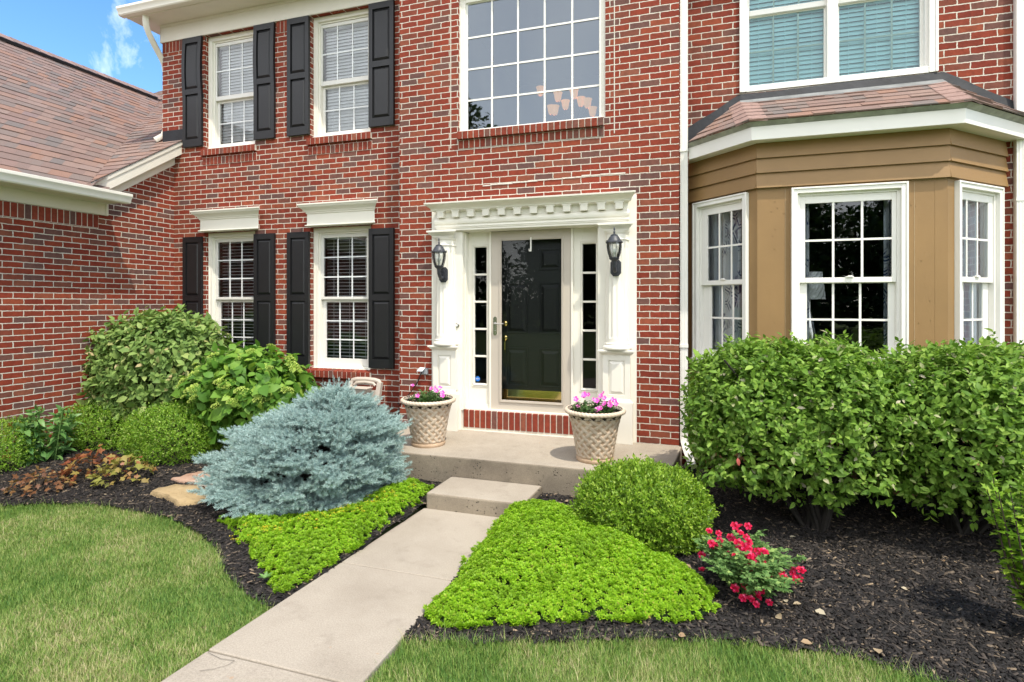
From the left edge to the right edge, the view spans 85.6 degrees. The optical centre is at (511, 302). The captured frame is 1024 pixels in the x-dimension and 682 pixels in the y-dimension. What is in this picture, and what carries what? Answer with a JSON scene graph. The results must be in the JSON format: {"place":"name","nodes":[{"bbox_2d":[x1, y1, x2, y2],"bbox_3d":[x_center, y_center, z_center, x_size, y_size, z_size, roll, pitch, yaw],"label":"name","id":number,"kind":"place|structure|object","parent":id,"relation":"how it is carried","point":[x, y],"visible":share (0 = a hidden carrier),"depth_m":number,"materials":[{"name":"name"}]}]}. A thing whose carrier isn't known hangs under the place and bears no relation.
{"place":"outdoors","nodes":[
{"label":"outdoors","id":0,"kind":"place"},
{"bbox_2d":[0,0,161,92],"label":"sky","id":1,"kind":"structure","parent":0,"point":[92,34],"materials":[{"name":"blue"}]},
{"bbox_2d":[0,482,945,681],"bbox_3d":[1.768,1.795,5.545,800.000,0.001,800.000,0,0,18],"label":"ground","id":2,"kind":"structure","parent":0,"point":[423,506],"depth_m":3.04,"materials":[{"name":"green plant"}]},
{"bbox_2d":[0,432,442,606],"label":"mulch","id":3,"kind":"object","parent":2,"relation":"on","point":[165,480],"visible":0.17,"depth_m":4.87,"materials":[{"name":"black plant"}]},
{"bbox_2d":[0,415,49,473],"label":"boxwood","id":4,"kind":"object","parent":3,"relation":"on","point":[4,444],"visible":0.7,"depth_m":5.75,"materials":[{"name":"green plant"}]},
{"bbox_2d":[0,465,76,496],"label":"coral bells","id":5,"kind":"object","parent":3,"relation":"on","point":[39,486],"visible":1,"depth_m":5.07,"materials":[{"name":"brown plant"}]},
{"bbox_2d":[6,404,85,465],"bbox_3d":[-5.119,1.422,6.035,0.662,0.675,0.651,0,0,-9],"label":"perennial","id":6,"kind":"object","parent":3,"relation":"on","point":[55,450],"visible":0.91,"depth_m":5.99,"materials":[{"name":"green plant"}]},
{"bbox_2d":[59,444,130,481],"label":"coral bells","id":7,"kind":"object","parent":3,"relation":"on","point":[68,469],"visible":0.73,"depth_m":5.48,"materials":[{"name":"brown plant"}]},
{"bbox_2d":[59,398,153,451],"bbox_3d":[-4.851,1.415,6.698,1.211,0.650,0.991,0,0,18],"label":"boxwood","id":8,"kind":"object","parent":3,"relation":"on","point":[102,434],"visible":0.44,"depth_m":6.36,"materials":[{"name":"green plant"}]},
{"bbox_2d":[87,454,157,487],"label":"coral bells","id":9,"kind":"object","parent":3,"relation":"on","point":[124,460],"visible":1,"depth_m":5.28,"materials":[{"name":"yellow plant"}]},
{"bbox_2d":[75,304,239,439],"bbox_3d":[-4.381,0.877,6.960,1.997,1.747,1.440,0,0,18],"label":"viburnum","id":10,"kind":"object","parent":3,"relation":"on","point":[146,358],"visible":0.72,"depth_m":6.48,"materials":[{"name":"green plant"}]},
{"bbox_2d":[116,399,229,466],"bbox_3d":[-3.738,1.394,6.207,1.274,0.680,1.064,0,0,18],"label":"boxwood","id":11,"kind":"object","parent":3,"relation":"on","point":[139,433],"visible":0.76,"depth_m":5.90,"materials":[{"name":"green plant"}]},
{"bbox_2d":[150,484,212,507],"bbox_3d":[-2.902,1.722,4.925,0.673,0.100,0.327,0,0,34],"label":"stepping stone","id":12,"kind":"object","parent":3,"relation":"on","point":[178,495],"visible":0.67,"depth_m":4.87,"materials":[{"name":"beige stone"}]},
{"bbox_2d":[171,471,212,486],"bbox_3d":[-2.959,1.723,5.396,0.638,0.073,0.377,0,0,25],"label":"stepping stone","id":13,"kind":"object","parent":3,"relation":"on","point":[185,478],"visible":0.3,"depth_m":5.36,"materials":[{"name":"stone"}]},
{"bbox_2d":[171,339,320,447],"bbox_3d":[-2.982,1.075,6.370,1.807,1.314,1.326,0,0,18],"label":"hydrangea","id":14,"kind":"object","parent":3,"relation":"on","point":[233,387],"visible":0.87,"depth_m":5.99,"materials":[{"name":"green plant"}]},
{"bbox_2d":[259,571,272,577],"bbox_3d":[-1.549,1.717,3.470,0.100,0.026,0.087,0,0,18],"label":"seedling","id":15,"kind":"object","parent":3,"relation":"on","point":[265,575],"visible":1,"depth_m":3.48,"materials":[{"name":"green plant"}]},
{"bbox_2d":[187,375,413,517],"bbox_3d":[-1.825,1.208,4.988,1.908,1.138,1.753,0,0,18],"label":"blue spruce","id":16,"kind":"object","parent":3,"relation":"on","point":[324,444],"visible":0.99,"depth_m":4.54,"materials":[{"name":"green plant"}]},
{"bbox_2d":[217,476,434,592],"bbox_3d":[-1.230,1.674,4.292,1.713,0.244,1.404,0,0,-36],"label":"sedum","id":17,"kind":"object","parent":3,"relation":"on","point":[292,548],"visible":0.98,"depth_m":4.06,"materials":[{"name":"green plant"}]},
{"bbox_2d":[347,377,382,406],"bbox_3d":[-1.805,1.297,6.631,0.590,0.807,0.442,0,0,18],"label":"hose reel cart","id":18,"kind":"object","parent":3,"relation":"on","point":[366,380],"visible":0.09,"depth_m":6.61,"materials":[{"name":"beige plastic"}]},
{"bbox_2d":[161,508,498,681],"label":"walkway","id":19,"kind":"structure","parent":2,"relation":"on","point":[352,617],"depth_m":3.11,"materials":[{"name":"concrete"}]},
{"bbox_2d":[427,477,541,516],"bbox_3d":[-0.233,1.710,4.815,0.898,0.180,0.483,0,0,18],"label":"step","id":20,"kind":"object","parent":2,"relation":"on","point":[477,497],"visible":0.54,"depth_m":4.69,"materials":[{"name":"concrete"}]},
{"bbox_2d":[0,0,1023,496],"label":"house","id":21,"kind":"structure","parent":2,"relation":"on","point":[310,180],"depth_m":6.28,"materials":[{"name":"red brick"}]},
{"bbox_2d":[208,231,254,354],"bbox_3d":[-3.875,-0.048,7.825,0.884,1.886,0.225,0,0,18],"label":"window","id":22,"kind":"structure","parent":21,"relation":"in","point":[215,302],"depth_m":7.87,"materials":[{"name":"white paint"}]},
{"bbox_2d":[208,30,254,148],"bbox_3d":[-3.880,-2.960,7.811,0.884,1.631,0.195,0,0,18],"label":"window","id":23,"kind":"structure","parent":21,"relation":"in","point":[216,137],"depth_m":7.87,"materials":[{"name":"white paint"}]},
{"bbox_2d":[313,226,369,369],"bbox_3d":[-2.175,-0.048,7.283,0.904,1.886,0.225,0,0,18],"label":"window","id":24,"kind":"structure","parent":21,"relation":"in","point":[321,360],"depth_m":7.33,"materials":[{"name":"white paint"}]},
{"bbox_2d":[313,8,369,137],"bbox_3d":[-2.179,-2.960,7.268,0.904,1.631,0.195,0,0,18],"label":"window","id":25,"kind":"structure","parent":21,"relation":"in","point":[358,18],"depth_m":7.33,"materials":[{"name":"white paint"}]},
{"bbox_2d":[394,372,421,417],"bbox_3d":[-1.270,1.173,6.566,0.596,0.762,0.137,0,0,40],"label":"power cord","id":26,"kind":"object","parent":21,"relation":"attached to","point":[412,389],"visible":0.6,"depth_m":6.43,"materials":[{"name":"black rubber"}]},
{"bbox_2d":[417,367,427,373],"bbox_3d":[-1.034,0.785,6.385,0.100,0.080,0.102,0,0,18],"label":"outdoor outlet","id":27,"kind":"object","parent":21,"relation":"attached to","point":[423,370],"visible":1,"depth_m":6.39,"materials":[{"name":"grey plastic"}]},
{"bbox_2d":[431,238,447,281],"bbox_3d":[-0.797,-0.474,6.097,0.171,0.487,0.207,0,0,18],"label":"wall lantern","id":28,"kind":"object","parent":21,"relation":"attached to","point":[442,271],"depth_m":6.07,"materials":[{"name":"grey metal"}]},
{"bbox_2d":[529,237,531,250],"bbox_3d":[0.203,-0.650,6.129,0.026,0.156,0.038,0,0,18],"label":"wreath hanger","id":29,"kind":"object","parent":21,"relation":"attached to","point":[530,249],"visible":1,"depth_m":6.13,"materials":[{"name":"white metal"}]},
{"bbox_2d":[491,229,570,413],"bbox_3d":[0.199,0.200,6.137,0.926,2.020,0.094,0,0,18],"label":"storm door","id":30,"kind":"structure","parent":21,"relation":"in","point":[497,238],"depth_m":6.16,"materials":[{"name":"white glass"}]},
{"bbox_2d":[502,239,560,402],"bbox_3d":[0.233,0.215,6.243,0.890,1.970,0.122,0,0,18],"label":"front door","id":31,"kind":"structure","parent":21,"relation":"in","point":[531,280],"depth_m":6.26,"materials":[{"name":"black paint"}]},
{"bbox_2d":[459,0,604,130],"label":"window","id":32,"kind":"structure","parent":21,"relation":"in","point":[464,5],"depth_m":6.16,"materials":[{"name":"white paint"}]},
{"bbox_2d":[536,85,596,120],"bbox_3d":[0.743,-3.400,7.892,0.922,1.700,0.480,0,0,18],"label":"chandelier","id":33,"kind":"object","parent":21,"relation":"hanging from","point":[553,109],"visible":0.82,"depth_m":7.88,"materials":[{"name":"beige"}]},
{"bbox_2d":[606,227,622,275],"bbox_3d":[1.023,-0.516,5.517,0.171,0.487,0.207,0,0,18],"label":"wall lantern","id":34,"kind":"object","parent":21,"relation":"attached to","point":[615,263],"depth_m":5.49,"materials":[{"name":"grey metal"}]},
{"bbox_2d":[710,213,721,348],"bbox_3d":[2.084,0.090,5.696,0.059,2.120,0.192,0,0,-34],"label":"curtain","id":35,"kind":"object","parent":21,"relation":"hanging from","point":[714,275],"visible":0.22,"depth_m":5.67,"materials":[{"name":"white fabric"}]},
{"bbox_2d":[690,192,748,362],"bbox_3d":[2.060,-0.211,5.439,0.155,1.633,0.669,0,0,-27],"label":"window","id":36,"kind":"structure","parent":21,"relation":"in","point":[702,287],"depth_m":5.60,"materials":[{"name":"white wood"}]},
{"bbox_2d":[722,210,740,346],"bbox_3d":[2.196,0.090,5.519,0.059,2.120,0.227,0,0,-31],"label":"curtain","id":37,"kind":"object","parent":21,"relation":"hanging from","point":[726,270],"visible":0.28,"depth_m":5.55,"materials":[{"name":"white fabric"}]},
{"bbox_2d":[805,204,808,343],"bbox_3d":[2.664,0.090,5.086,0.125,2.120,0.061,0,0,18],"label":"curtain","id":38,"kind":"object","parent":21,"relation":"hanging from","point":[806,238],"visible":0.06,"depth_m":5.06,"materials":[{"name":"grey fabric"}]},
{"bbox_2d":[739,0,938,92],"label":"window","id":39,"kind":"structure","parent":21,"relation":"in","point":[927,48],"depth_m":5.49,"materials":[{"name":"white glass"}]},
{"bbox_2d":[791,181,908,358],"bbox_3d":[2.936,-0.212,4.850,0.896,1.633,0.155,0,0,18],"label":"window","id":40,"kind":"structure","parent":21,"relation":"in","point":[897,319],"depth_m":4.82,"materials":[{"name":"white glass"}]},
{"bbox_2d":[884,200,890,355],"bbox_3d":[3.331,0.090,4.873,0.095,2.120,0.063,0,0,18],"label":"curtain","id":41,"kind":"object","parent":21,"relation":"hanging from","point":[887,242],"visible":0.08,"depth_m":4.89,"materials":[{"name":"grey fabric"}]},
{"bbox_2d":[962,200,982,344],"bbox_3d":[4.076,0.090,4.945,0.665,2.120,0.059,0,0,-26],"label":"curtain","id":42,"kind":"object","parent":21,"relation":"hanging from","point":[971,244],"visible":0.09,"depth_m":4.96,"materials":[{"name":"white fabric"}]},
{"bbox_2d":[954,180,1004,347],"bbox_3d":[4.042,-0.211,4.823,0.718,1.633,0.155,0,0,-26],"label":"window","id":43,"kind":"structure","parent":21,"relation":"in","point":[992,283],"depth_m":4.92,"materials":[{"name":"white glass"}]},
{"bbox_2d":[397,426,681,503],"bbox_3d":[0.032,1.625,5.538,3.185,0.370,1.064,0,0,18],"label":"porch","id":44,"kind":"object","parent":2,"relation":"on","point":[549,465],"visible":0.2,"depth_m":5.22,"materials":[{"name":"concrete"}]},
{"bbox_2d":[400,394,455,447],"bbox_3d":[-0.855,1.203,5.647,0.563,0.474,0.562,0,0,18],"label":"planter","id":45,"kind":"object","parent":44,"relation":"on","point":[428,426],"visible":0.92,"depth_m":5.48,"materials":[{"name":"stone"}]},
{"bbox_2d":[410,384,449,401],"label":"impatiens","id":46,"kind":"object","parent":45,"relation":"in","point":[429,396],"visible":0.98,"depth_m":5.57,"materials":[{"name":"pink plant"}]},
{"bbox_2d":[564,403,625,464],"bbox_3d":[0.764,1.203,5.094,0.563,0.474,0.562,0,0,18],"label":"planter","id":47,"kind":"object","parent":44,"relation":"on","point":[595,436],"visible":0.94,"depth_m":4.92,"materials":[{"name":"stone"}]},
{"bbox_2d":[572,391,618,412],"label":"impatiens","id":48,"kind":"object","parent":47,"relation":"in","point":[605,406],"visible":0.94,"depth_m":5.03,"materials":[{"name":"pink plant"}]},
{"bbox_2d":[404,464,1023,681],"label":"mulch bed","id":49,"kind":"object","parent":2,"relation":"on","point":[1014,630],"visible":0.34,"depth_m":3.03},
{"bbox_2d":[104,494,961,652],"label":"fallen leaves","id":50,"kind":"object","parent":49,"relation":"on","point":[778,616],"visible":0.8,"depth_m":3.06,"materials":[{"name":"brown plant"}]},
{"bbox_2d":[423,498,721,631],"bbox_3d":[0.473,1.632,3.547,1.616,0.326,1.614,0,0,18],"label":"sedum","id":51,"kind":"object","parent":49,"relation":"on","point":[535,561],"visible":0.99,"depth_m":3.23,"materials":[{"name":"green plant"}]},
{"bbox_2d":[568,453,722,555],"bbox_3d":[0.971,1.452,4.119,1.133,0.616,1.068,0,0,18],"label":"boxwood","id":52,"kind":"object","parent":49,"relation":"on","point":[676,499],"visible":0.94,"depth_m":3.85,"materials":[{"name":"green plant"}]},
{"bbox_2d":[693,522,806,607],"bbox_3d":[1.407,1.548,3.292,0.611,0.430,0.636,0,0,-44],"label":"rose bush","id":53,"kind":"object","parent":49,"relation":"on","point":[750,568],"visible":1,"depth_m":3.22,"materials":[{"name":"green plant"}]},
{"bbox_2d":[678,329,930,532],"bbox_3d":[2.183,0.972,4.338,1.710,1.551,1.367,0,0,18],"label":"hedge shrub","id":54,"kind":"object","parent":49,"relation":"on","point":[822,392],"visible":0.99,"depth_m":3.90,"materials":[{"name":"green plant"}]},
{"bbox_2d":[864,328,1023,535],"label":"hedge shrub","id":55,"kind":"object","parent":49,"relation":"on","point":[970,395],"visible":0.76,"depth_m":3.68,"materials":[{"name":"green plant"}]},
{"bbox_2d":[981,451,1023,609],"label":"shrub","id":56,"kind":"object","parent":49,"relation":"on","point":[1015,572],"visible":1,"depth_m":2.90,"materials":[{"name":"green plant"}]},
{"bbox_2d":[365,619,956,681],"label":"grass","id":57,"kind":"structure","parent":0,"point":[591,656],"depth_m":2.72,"materials":[{"name":"green plant"}]},
{"bbox_2d":[809,272,825,343],"bbox_3d":[2.862,0.177,5.322,0.273,0.946,0.280,0,0,18],"label":"table lamp","id":58,"kind":"object","parent":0,"point":[816,291],"visible":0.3,"depth_m":5.22,"materials":[{"name":"silver metal"}]}
]}

